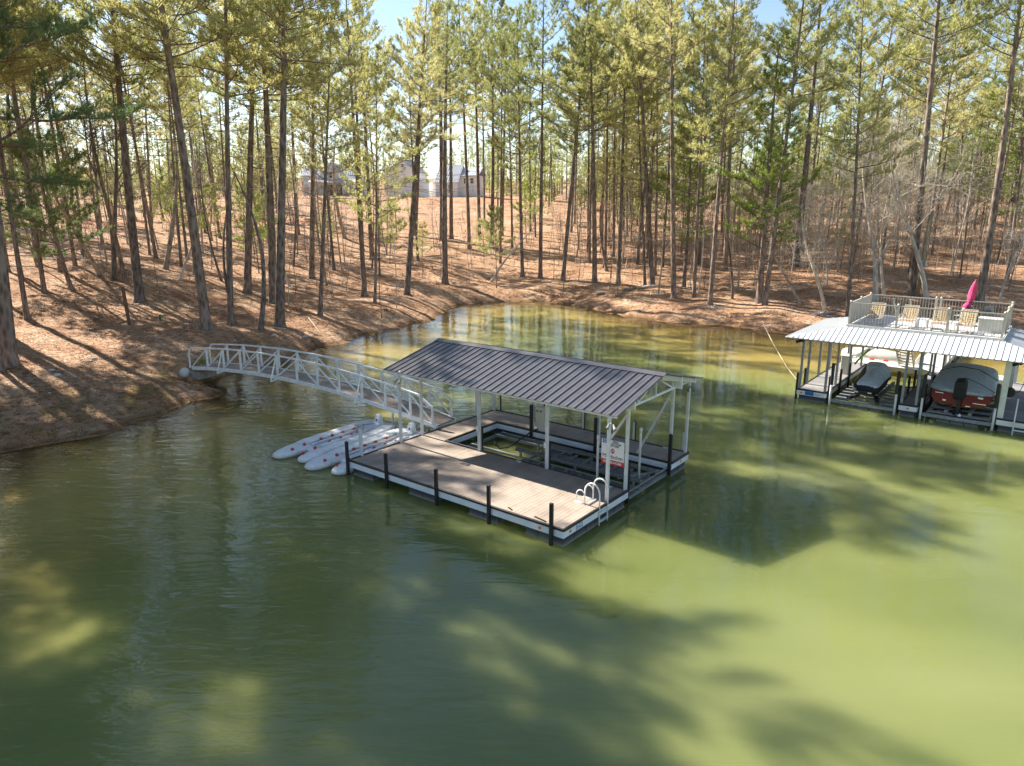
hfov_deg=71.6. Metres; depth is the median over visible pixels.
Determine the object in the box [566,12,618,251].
pine tree
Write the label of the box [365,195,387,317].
bare sapling
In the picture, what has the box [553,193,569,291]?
bare sapling
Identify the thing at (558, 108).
pine tree
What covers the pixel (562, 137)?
pine tree
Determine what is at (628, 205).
pine tree
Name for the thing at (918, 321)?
side table
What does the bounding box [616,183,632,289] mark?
bare sapling
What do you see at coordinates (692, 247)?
bare sapling
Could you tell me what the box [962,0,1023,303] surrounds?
pine tree
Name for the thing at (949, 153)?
pine tree
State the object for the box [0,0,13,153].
pine tree
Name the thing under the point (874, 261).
bare tree
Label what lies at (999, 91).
pine tree
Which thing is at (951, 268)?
bare tree
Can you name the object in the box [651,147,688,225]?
pine tree
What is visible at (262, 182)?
bare tree
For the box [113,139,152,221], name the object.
bare tree
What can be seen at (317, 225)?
bare tree
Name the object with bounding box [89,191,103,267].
bare sapling
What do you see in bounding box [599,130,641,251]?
pine tree
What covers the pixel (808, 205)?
bare tree
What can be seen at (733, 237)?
bare sapling
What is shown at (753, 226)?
bare sapling
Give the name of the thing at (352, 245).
bare sapling
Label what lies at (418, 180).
pine tree
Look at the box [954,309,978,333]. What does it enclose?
strap lounge chair
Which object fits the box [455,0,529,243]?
pine tree
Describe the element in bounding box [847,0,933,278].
pine tree
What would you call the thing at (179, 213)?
young pine
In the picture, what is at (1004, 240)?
bare sapling
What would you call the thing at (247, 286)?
pine tree
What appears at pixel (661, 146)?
pine tree
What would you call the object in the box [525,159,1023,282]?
undergrowth
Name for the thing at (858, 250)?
bare sapling
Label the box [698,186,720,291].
bare sapling
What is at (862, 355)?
foam noodle
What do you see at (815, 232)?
bare sapling
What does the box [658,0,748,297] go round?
pine tree
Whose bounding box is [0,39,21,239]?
pine tree
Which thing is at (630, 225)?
bare sapling
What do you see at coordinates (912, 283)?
pine tree
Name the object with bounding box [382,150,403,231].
pine tree
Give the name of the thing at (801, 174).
bare tree
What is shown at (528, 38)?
pine tree
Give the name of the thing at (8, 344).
pine tree
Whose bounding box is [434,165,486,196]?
house
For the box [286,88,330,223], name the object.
pine tree
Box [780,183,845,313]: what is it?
bare tree
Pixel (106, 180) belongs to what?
pine tree
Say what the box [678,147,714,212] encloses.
pine tree
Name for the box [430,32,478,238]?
pine tree
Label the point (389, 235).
bare sapling
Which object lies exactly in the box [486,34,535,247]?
pine tree
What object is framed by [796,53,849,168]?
pine tree
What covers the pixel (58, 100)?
pine tree
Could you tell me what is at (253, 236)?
young pine
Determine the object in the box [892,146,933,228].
bare tree
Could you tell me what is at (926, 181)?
bare tree
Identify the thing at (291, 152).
pine tree
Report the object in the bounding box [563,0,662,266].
pine tree
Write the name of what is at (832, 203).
bare sapling
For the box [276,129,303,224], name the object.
bare tree
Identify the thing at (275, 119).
pine tree
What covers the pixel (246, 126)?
pine tree
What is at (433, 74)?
pine tree
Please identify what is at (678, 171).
pine tree
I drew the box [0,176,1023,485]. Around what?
ground
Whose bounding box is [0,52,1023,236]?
wood
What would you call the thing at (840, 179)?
bare tree
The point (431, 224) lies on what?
bare sapling
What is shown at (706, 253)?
bare sapling
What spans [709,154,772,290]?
bare tree
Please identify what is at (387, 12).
sky
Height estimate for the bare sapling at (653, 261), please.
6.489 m
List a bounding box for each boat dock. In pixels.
[345,338,702,546]
[786,292,1023,434]
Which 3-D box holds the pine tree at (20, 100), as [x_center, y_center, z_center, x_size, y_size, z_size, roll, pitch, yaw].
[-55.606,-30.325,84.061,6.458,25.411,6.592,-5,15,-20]
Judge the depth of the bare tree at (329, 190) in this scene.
98.63 m
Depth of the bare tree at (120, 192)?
83.83 m
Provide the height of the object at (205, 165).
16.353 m
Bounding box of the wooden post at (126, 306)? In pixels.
[121,287,130,324]
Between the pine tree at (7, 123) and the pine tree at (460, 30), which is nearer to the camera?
the pine tree at (7, 123)
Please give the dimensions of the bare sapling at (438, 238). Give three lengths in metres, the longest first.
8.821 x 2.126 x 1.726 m
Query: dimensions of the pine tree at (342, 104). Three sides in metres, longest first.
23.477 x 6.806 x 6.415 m
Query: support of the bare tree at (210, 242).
on the ground at (228, 392)
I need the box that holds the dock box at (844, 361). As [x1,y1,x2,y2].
[840,353,853,373]
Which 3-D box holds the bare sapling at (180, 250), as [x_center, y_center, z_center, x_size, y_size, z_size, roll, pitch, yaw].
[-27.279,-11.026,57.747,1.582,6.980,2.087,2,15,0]
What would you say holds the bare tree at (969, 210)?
on the ground at (228, 392)
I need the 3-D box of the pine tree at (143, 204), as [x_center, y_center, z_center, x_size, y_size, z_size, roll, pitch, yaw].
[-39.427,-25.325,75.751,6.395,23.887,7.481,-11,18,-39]
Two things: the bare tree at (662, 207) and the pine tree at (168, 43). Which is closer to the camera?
the pine tree at (168, 43)
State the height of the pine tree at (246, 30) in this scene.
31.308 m
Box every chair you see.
[864,302,886,325]
[897,305,919,327]
[930,307,951,328]
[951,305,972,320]
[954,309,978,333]
[983,306,994,315]
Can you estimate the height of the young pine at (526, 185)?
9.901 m
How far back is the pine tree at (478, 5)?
102.11 m
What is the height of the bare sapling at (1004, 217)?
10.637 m
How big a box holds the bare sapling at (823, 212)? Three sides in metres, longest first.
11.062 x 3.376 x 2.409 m
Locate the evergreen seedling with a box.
[194,355,219,377]
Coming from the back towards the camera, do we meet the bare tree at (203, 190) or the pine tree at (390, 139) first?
the bare tree at (203, 190)
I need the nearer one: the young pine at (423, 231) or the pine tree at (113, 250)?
the pine tree at (113, 250)
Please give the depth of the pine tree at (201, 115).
91.68 m
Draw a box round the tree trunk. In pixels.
[915,215,931,296]
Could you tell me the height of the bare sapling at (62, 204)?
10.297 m
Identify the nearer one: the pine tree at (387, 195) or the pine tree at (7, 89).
the pine tree at (7, 89)
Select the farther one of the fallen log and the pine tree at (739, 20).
the fallen log
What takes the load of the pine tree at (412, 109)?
on the ground at (228, 392)
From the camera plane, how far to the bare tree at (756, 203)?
94.82 m
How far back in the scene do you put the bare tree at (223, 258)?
48.74 m
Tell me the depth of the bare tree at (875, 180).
88.06 m
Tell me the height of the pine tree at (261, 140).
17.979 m
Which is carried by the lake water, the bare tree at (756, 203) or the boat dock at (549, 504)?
the boat dock at (549, 504)
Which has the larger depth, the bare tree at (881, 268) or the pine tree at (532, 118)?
the pine tree at (532, 118)
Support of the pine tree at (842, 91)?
on the ground at (228, 392)
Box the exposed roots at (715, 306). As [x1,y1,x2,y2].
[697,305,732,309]
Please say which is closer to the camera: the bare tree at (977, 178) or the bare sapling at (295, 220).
the bare sapling at (295, 220)
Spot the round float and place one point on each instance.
(184, 372)
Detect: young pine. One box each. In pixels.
[74,154,113,222]
[147,188,172,228]
[159,183,184,236]
[177,197,201,229]
[197,182,225,256]
[225,182,276,272]
[241,211,263,262]
[253,192,276,252]
[316,201,338,257]
[371,196,408,263]
[413,220,432,266]
[467,218,496,253]
[477,204,516,287]
[489,206,505,250]
[508,178,538,241]
[770,189,792,230]
[780,197,811,246]
[830,209,866,266]
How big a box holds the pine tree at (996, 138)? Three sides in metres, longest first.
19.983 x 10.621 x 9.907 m
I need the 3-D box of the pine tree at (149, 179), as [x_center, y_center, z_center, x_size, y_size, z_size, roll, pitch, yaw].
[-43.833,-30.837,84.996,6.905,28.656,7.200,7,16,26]
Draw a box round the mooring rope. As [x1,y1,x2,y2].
[763,324,795,377]
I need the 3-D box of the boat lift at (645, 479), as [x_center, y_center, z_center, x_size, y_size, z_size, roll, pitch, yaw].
[1.642,2.026,25.875,7.500,2.050,2.848,11,18,37]
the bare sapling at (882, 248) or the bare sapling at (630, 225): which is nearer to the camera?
the bare sapling at (882, 248)
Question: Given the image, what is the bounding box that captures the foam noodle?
[854,349,870,364]
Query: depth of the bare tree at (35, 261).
58.88 m
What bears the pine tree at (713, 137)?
on the ground at (228, 392)
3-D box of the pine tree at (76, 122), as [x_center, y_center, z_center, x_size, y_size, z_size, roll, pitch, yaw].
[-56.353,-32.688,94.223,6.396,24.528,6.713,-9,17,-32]
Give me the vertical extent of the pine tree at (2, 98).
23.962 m
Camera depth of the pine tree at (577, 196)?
98.61 m
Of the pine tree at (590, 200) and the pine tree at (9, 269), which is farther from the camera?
the pine tree at (590, 200)
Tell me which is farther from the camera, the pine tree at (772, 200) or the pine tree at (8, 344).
the pine tree at (772, 200)
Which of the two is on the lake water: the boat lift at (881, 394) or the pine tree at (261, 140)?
the boat lift at (881, 394)
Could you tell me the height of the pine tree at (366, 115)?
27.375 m
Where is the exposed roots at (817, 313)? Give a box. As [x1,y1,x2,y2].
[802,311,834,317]
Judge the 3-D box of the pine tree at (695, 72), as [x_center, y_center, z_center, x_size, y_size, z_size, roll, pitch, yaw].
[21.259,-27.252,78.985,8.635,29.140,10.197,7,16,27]
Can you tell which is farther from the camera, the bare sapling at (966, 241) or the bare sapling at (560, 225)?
the bare sapling at (560, 225)
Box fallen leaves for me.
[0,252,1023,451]
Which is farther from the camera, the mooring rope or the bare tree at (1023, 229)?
the bare tree at (1023, 229)
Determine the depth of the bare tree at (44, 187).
74.22 m
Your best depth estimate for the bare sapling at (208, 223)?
69.32 m
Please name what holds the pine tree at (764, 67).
on the ground at (228, 392)
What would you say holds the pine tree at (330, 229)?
on the ground at (228, 392)
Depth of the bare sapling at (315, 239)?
75.60 m
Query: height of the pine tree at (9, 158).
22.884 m
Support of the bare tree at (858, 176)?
on the ground at (228, 392)
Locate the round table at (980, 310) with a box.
[963,309,991,321]
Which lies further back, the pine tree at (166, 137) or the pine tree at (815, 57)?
the pine tree at (166, 137)
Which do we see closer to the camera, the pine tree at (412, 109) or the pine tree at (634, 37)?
the pine tree at (634, 37)
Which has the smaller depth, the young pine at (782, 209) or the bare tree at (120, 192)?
the bare tree at (120, 192)
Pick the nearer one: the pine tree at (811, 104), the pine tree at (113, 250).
the pine tree at (113, 250)
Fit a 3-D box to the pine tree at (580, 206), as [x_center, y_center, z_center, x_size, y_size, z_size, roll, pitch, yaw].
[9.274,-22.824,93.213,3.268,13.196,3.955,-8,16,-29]
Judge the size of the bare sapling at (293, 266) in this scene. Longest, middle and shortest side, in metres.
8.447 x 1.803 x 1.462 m
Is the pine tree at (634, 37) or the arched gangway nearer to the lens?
the arched gangway
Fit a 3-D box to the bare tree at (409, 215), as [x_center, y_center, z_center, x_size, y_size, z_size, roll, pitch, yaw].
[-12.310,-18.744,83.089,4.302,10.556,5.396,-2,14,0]
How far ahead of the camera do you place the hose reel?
30.71 m
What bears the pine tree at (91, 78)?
on the ground at (228, 392)
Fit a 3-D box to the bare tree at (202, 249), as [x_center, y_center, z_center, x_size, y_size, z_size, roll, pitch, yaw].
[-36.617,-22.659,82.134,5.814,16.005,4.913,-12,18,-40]
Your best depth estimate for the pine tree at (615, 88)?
69.69 m
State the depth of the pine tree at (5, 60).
46.78 m
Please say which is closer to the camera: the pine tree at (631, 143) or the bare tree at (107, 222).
the bare tree at (107, 222)
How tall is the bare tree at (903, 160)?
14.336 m
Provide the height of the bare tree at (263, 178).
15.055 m
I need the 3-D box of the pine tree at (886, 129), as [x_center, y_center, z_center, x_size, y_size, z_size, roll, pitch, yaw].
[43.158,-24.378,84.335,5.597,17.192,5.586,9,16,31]
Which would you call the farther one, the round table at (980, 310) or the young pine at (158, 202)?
the young pine at (158, 202)
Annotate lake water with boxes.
[0,301,1023,765]
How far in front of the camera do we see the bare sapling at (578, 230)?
76.27 m
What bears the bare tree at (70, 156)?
on the ground at (228, 392)
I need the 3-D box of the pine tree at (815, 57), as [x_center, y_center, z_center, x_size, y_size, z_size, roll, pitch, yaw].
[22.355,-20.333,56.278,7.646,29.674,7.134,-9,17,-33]
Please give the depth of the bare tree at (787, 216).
73.63 m
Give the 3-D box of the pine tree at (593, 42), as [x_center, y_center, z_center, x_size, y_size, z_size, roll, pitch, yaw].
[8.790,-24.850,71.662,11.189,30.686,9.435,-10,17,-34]
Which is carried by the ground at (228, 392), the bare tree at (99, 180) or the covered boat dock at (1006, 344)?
the bare tree at (99, 180)
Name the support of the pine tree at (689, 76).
on the ground at (228, 392)
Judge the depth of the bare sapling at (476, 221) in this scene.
90.54 m
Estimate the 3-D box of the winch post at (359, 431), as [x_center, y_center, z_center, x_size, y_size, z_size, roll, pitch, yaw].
[-5.474,2.210,25.548,0.479,1.350,0.191,3,14,12]
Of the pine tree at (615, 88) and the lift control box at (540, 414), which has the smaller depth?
the lift control box at (540, 414)
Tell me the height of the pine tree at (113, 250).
19.247 m
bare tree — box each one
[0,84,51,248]
[3,123,60,266]
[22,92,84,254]
[22,128,63,244]
[36,95,91,237]
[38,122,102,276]
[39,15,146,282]
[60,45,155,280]
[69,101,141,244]
[75,138,118,221]
[76,139,124,265]
[78,148,107,235]
[80,167,112,231]
[101,135,136,243]
[101,155,121,214]
[105,148,147,229]
[112,83,186,269]
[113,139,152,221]
[120,138,146,201]
[131,143,164,248]
[152,158,220,274]
[163,114,241,280]
[164,156,213,230]
[167,118,224,253]
[176,176,199,280]
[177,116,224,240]
[189,125,222,223]
[193,144,276,329]
[199,140,222,225]
[210,149,247,323]
[231,160,276,237]
[242,122,293,281]
[245,146,286,242]
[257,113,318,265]
[264,127,302,219]
[275,187,299,286]
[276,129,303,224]
[286,156,306,253]
[298,146,346,239]
[298,149,335,253]
[299,126,356,285]
[299,129,344,234]
[300,146,366,275]
[303,167,347,264]
[325,123,354,238]
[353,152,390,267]
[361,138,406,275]
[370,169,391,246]
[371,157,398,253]
[394,179,422,264]
[490,212,545,281]
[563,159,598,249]
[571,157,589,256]
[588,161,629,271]
[597,185,616,252]
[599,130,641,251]
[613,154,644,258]
[628,183,680,293]
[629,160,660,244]
[688,181,720,292]
[701,147,733,266]
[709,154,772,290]
[721,166,747,298]
[730,159,763,258]
[730,164,747,212]
[731,129,782,269]
[743,169,777,240]
[748,159,775,243]
[757,185,784,258]
[760,162,808,303]
[764,154,825,267]
[768,173,802,261]
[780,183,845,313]
[784,141,821,206]
[785,143,859,253]
[787,163,832,262]
[795,172,857,284]
[796,150,827,247]
[808,160,847,251]
[818,123,865,260]
[824,151,883,271]
[828,111,909,236]
[830,131,944,300]
[831,87,994,299]
[842,119,932,294]
[844,132,907,238]
[844,147,903,248]
[853,124,901,237]
[858,135,894,228]
[867,128,915,224]
[867,145,919,268]
[871,125,919,225]
[883,165,904,227]
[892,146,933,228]
[895,129,972,255]
[900,135,947,222]
[904,121,956,181]
[932,123,984,244]
[941,159,1006,277]
[945,118,994,208]
[949,139,992,273]
[961,139,1020,261]
[964,114,1018,257]
[997,199,1023,299]
[1010,157,1023,273]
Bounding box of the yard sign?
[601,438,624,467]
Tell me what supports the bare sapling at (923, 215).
on the ground at (228, 392)
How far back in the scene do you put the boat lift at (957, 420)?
31.47 m
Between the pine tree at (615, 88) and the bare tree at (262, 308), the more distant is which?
the pine tree at (615, 88)
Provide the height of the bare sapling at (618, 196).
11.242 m
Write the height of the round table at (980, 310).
0.741 m
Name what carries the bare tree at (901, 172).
on the ground at (228, 392)
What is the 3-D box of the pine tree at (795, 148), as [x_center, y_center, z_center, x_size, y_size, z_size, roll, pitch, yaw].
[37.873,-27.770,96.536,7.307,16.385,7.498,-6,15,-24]
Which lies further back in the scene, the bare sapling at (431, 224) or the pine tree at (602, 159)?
the pine tree at (602, 159)
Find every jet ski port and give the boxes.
[272,414,395,462]
[304,422,425,474]
[868,354,920,364]
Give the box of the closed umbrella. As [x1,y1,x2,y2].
[963,280,976,323]
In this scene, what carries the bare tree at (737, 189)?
on the ground at (228, 392)
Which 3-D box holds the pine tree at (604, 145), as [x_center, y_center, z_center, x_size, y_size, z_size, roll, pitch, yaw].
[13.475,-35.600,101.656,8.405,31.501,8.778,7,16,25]
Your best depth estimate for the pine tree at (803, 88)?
87.34 m
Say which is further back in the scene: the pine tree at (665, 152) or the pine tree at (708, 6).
the pine tree at (665, 152)
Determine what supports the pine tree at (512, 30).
on the ground at (228, 392)
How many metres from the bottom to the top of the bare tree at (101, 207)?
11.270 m
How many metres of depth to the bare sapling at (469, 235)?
80.24 m
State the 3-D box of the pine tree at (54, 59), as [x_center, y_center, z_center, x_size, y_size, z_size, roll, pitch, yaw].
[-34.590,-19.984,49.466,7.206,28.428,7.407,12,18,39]
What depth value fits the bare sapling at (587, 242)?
78.05 m
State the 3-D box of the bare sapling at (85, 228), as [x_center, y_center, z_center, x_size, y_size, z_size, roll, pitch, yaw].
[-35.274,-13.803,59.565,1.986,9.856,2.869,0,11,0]
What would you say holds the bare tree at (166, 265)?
on the ground at (228, 392)
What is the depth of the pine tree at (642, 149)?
111.92 m
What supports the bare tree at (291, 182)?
on the ground at (228, 392)
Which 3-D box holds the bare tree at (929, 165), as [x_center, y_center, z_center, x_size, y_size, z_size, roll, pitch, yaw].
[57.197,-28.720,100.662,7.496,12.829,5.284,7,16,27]
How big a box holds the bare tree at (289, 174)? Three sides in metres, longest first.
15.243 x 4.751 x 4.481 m
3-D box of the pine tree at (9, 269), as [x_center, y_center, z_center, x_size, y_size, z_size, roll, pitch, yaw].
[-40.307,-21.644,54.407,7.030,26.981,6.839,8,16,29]
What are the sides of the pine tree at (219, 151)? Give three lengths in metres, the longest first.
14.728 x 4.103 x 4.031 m
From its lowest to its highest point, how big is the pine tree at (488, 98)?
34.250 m
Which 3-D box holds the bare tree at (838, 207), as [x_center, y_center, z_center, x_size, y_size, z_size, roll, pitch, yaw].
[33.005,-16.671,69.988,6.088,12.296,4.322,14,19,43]
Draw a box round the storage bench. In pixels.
[977,316,1002,332]
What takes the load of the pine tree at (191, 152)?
on the ground at (228, 392)
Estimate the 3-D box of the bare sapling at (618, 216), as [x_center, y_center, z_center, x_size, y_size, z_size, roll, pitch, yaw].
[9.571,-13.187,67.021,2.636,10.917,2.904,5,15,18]
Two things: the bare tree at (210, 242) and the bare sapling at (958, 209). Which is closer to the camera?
the bare tree at (210, 242)
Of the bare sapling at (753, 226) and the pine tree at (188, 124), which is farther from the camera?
the pine tree at (188, 124)
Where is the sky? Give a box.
[1,0,1023,180]
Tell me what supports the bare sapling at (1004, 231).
on the ground at (228, 392)
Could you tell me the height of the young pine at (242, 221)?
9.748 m
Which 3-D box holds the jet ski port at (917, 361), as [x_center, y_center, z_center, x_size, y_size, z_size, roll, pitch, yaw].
[22.390,-1.450,41.881,3.600,1.050,1.900,11,18,37]
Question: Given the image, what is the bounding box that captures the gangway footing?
[190,370,224,379]
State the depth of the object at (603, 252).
80.17 m
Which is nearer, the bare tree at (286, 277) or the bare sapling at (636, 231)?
the bare tree at (286, 277)
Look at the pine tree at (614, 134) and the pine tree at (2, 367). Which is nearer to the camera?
the pine tree at (2, 367)
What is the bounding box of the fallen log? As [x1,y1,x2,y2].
[637,285,661,288]
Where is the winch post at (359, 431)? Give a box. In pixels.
[352,427,364,455]
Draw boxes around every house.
[301,162,365,196]
[385,160,435,196]
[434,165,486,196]
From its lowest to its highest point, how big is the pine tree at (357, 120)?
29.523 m
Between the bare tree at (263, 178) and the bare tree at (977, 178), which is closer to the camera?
the bare tree at (263, 178)
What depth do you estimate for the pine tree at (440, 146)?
100.66 m
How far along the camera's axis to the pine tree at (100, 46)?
94.37 m
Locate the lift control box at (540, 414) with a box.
[494,405,545,448]
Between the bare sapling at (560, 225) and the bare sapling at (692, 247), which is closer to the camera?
the bare sapling at (692, 247)
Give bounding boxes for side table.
[916,318,928,328]
[948,321,959,332]
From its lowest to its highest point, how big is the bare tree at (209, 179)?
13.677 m
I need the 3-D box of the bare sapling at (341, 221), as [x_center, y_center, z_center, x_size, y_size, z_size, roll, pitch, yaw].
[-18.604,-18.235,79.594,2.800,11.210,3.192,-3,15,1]
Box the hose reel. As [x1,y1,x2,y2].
[1007,384,1023,397]
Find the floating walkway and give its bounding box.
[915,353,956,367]
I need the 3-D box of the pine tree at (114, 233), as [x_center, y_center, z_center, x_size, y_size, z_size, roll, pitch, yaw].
[-32.216,-17.570,55.435,7.474,20.454,9.450,-2,14,-6]
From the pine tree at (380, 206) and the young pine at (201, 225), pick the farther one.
the pine tree at (380, 206)
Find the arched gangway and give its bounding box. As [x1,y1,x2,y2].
[188,344,455,428]
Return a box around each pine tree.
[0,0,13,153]
[0,0,55,320]
[0,0,74,293]
[0,0,146,367]
[0,6,25,271]
[0,19,28,277]
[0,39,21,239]
[0,44,69,241]
[0,48,17,75]
[0,82,55,227]
[0,84,49,227]
[0,90,45,117]
[0,127,116,289]
[0,221,13,371]
[1,4,50,260]
[6,0,75,271]
[10,49,59,210]
[14,0,89,265]
[20,68,75,219]
[22,0,195,302]
[27,1,86,256]
[48,120,79,204]
[57,53,107,226]
[59,6,114,242]
[61,107,89,203]
[71,30,126,207]
[72,0,165,258]
[87,43,148,161]
[93,0,257,329]
[96,0,340,325]
[99,28,169,254]
[113,0,177,241]
[124,5,203,266]
[126,7,203,258]
[143,80,210,165]
[146,61,182,207]
[158,51,209,233]
[163,0,224,237]
[168,78,209,218]
[175,0,318,293]
[191,43,246,209]
[193,0,367,326]
[194,0,330,303]
[211,128,233,197]
[231,122,265,240]
[233,12,304,206]
[243,114,264,190]
[258,111,301,237]
[263,35,329,234]
[269,9,348,269]
[272,21,346,278]
[286,0,378,315]
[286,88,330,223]
[308,0,391,296]
[319,17,391,250]
[322,0,402,259]
[329,40,421,303]
[341,52,387,228]
[352,142,371,215]
[370,0,477,294]
[378,15,457,260]
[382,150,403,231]
[397,0,487,284]
[399,41,442,235]
[402,7,469,240]
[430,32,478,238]
[433,0,496,248]
[447,0,500,237]
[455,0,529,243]
[458,28,514,227]
[463,3,545,235]
[468,25,534,263]
[485,2,551,276]
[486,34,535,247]
[498,28,561,230]
[502,0,585,278]
[531,0,640,282]
[533,0,632,280]
[533,25,605,231]
[549,39,601,223]
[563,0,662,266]
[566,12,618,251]
[566,28,620,261]
[578,2,644,256]
[580,0,689,284]
[587,0,669,283]
[588,105,636,225]
[590,18,637,239]
[595,131,627,244]
[604,55,668,285]
[608,125,654,240]
[611,0,731,298]
[611,49,645,229]
[613,49,637,235]
[621,24,665,225]
[626,0,693,257]
[626,0,705,263]
[627,7,695,275]
[632,38,679,239]
[635,110,675,210]
[637,16,699,266]
[649,77,726,286]
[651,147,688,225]
[653,123,710,253]
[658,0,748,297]
[658,129,695,226]
[660,8,724,258]
[674,0,747,263]
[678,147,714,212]
[679,0,783,270]
[680,0,774,304]
[680,149,711,229]
[701,15,763,231]
[705,26,823,303]
[708,30,777,245]
[720,40,786,222]
[741,30,787,235]
[744,118,788,235]
[745,139,782,254]
[750,0,853,305]
[761,0,873,266]
[769,116,822,235]
[771,14,831,245]
[796,0,919,316]
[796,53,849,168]
[800,30,851,233]
[809,120,860,245]
[829,21,875,221]
[836,46,900,210]
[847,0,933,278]
[847,114,901,233]
[853,103,902,246]
[866,0,1020,295]
[871,20,943,264]
[888,0,993,272]
[889,55,936,202]
[896,47,948,217]
[903,0,1001,266]
[914,22,995,234]
[923,33,990,254]
[935,115,987,218]
[940,125,959,209]
[947,75,1023,237]
[956,6,1023,229]
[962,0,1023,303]
[972,121,1023,260]
[976,5,1023,238]
[981,14,1023,211]
[994,30,1023,279]
[994,111,1020,205]
[1003,139,1023,222]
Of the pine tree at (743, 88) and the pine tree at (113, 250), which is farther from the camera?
the pine tree at (743, 88)
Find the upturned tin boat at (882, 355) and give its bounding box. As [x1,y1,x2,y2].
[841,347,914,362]
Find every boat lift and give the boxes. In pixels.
[467,427,666,498]
[831,379,911,412]
[922,396,999,427]
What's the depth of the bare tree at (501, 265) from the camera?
76.61 m
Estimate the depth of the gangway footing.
37.78 m
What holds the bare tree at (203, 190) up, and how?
on the ground at (228, 392)
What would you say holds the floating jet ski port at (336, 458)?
on the lake water
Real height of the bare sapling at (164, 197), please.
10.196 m
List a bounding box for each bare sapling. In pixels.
[43,157,74,249]
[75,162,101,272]
[82,171,94,238]
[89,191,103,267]
[107,150,148,203]
[138,166,162,213]
[146,201,160,292]
[149,161,178,243]
[168,208,191,284]
[196,176,215,269]
[211,168,219,250]
[274,202,298,306]
[285,233,295,293]
[286,183,299,255]
[301,184,309,259]
[302,194,326,268]
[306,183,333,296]
[307,227,318,286]
[337,172,350,266]
[341,186,357,290]
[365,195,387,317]
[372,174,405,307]
[380,199,394,264]
[424,189,441,254]
[426,180,439,251]
[429,201,441,277]
[456,198,469,255]
[458,219,474,281]
[459,208,478,265]
[466,181,485,257]
[503,179,517,249]
[522,211,538,281]
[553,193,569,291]
[556,191,563,253]
[567,181,587,280]
[578,211,598,276]
[582,183,588,233]
[600,185,627,293]
[605,180,615,277]
[605,210,616,293]
[611,175,634,223]
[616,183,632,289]
[623,181,644,269]
[625,207,647,298]
[629,203,646,269]
[631,201,645,266]
[645,230,664,296]
[682,205,708,288]
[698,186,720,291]
[700,223,710,288]
[721,195,737,278]
[728,177,744,284]
[743,175,772,292]
[797,202,821,268]
[804,172,829,272]
[808,165,843,263]
[824,189,846,269]
[855,210,867,286]
[874,221,896,290]
[878,174,896,273]
[920,173,937,238]
[935,168,963,240]
[940,149,963,234]
[943,176,968,258]
[957,213,978,274]
[988,203,1008,291]
[994,189,1011,267]
[995,203,1011,272]
[997,173,1016,260]
[1008,193,1022,288]
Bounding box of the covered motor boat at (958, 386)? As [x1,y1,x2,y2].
[931,363,998,416]
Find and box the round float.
[180,367,189,377]
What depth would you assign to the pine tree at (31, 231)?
59.84 m
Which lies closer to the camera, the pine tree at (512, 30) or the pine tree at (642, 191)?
the pine tree at (512, 30)
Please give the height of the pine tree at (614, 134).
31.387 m
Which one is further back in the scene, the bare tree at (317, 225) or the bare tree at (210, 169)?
the bare tree at (210, 169)
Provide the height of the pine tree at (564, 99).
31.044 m
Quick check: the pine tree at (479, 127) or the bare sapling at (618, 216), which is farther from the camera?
the pine tree at (479, 127)
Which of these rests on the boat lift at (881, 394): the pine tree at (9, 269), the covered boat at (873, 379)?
the covered boat at (873, 379)
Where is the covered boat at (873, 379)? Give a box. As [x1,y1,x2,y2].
[846,362,890,404]
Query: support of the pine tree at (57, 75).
on the ground at (228, 392)
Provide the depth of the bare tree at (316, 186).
91.99 m
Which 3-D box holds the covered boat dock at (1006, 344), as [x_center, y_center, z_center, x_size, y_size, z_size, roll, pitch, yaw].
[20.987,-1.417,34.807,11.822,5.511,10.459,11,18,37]
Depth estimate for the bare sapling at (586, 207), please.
92.64 m
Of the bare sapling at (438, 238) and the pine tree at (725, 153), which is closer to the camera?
the bare sapling at (438, 238)
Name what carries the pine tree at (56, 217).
on the ground at (228, 392)
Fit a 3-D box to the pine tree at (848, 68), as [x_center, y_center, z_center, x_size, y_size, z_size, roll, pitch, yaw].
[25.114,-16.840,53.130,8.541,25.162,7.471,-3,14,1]
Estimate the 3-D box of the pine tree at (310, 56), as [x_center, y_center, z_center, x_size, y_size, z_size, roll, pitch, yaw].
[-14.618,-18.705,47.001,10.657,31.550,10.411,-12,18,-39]
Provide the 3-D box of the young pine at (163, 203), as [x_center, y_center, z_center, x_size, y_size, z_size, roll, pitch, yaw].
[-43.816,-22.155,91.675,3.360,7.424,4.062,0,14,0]
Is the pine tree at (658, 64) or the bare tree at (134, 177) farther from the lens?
the bare tree at (134, 177)
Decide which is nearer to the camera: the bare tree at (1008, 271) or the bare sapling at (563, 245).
the bare tree at (1008, 271)
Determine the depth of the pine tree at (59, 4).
55.20 m
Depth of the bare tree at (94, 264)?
55.90 m
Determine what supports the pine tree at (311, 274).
on the ground at (228, 392)

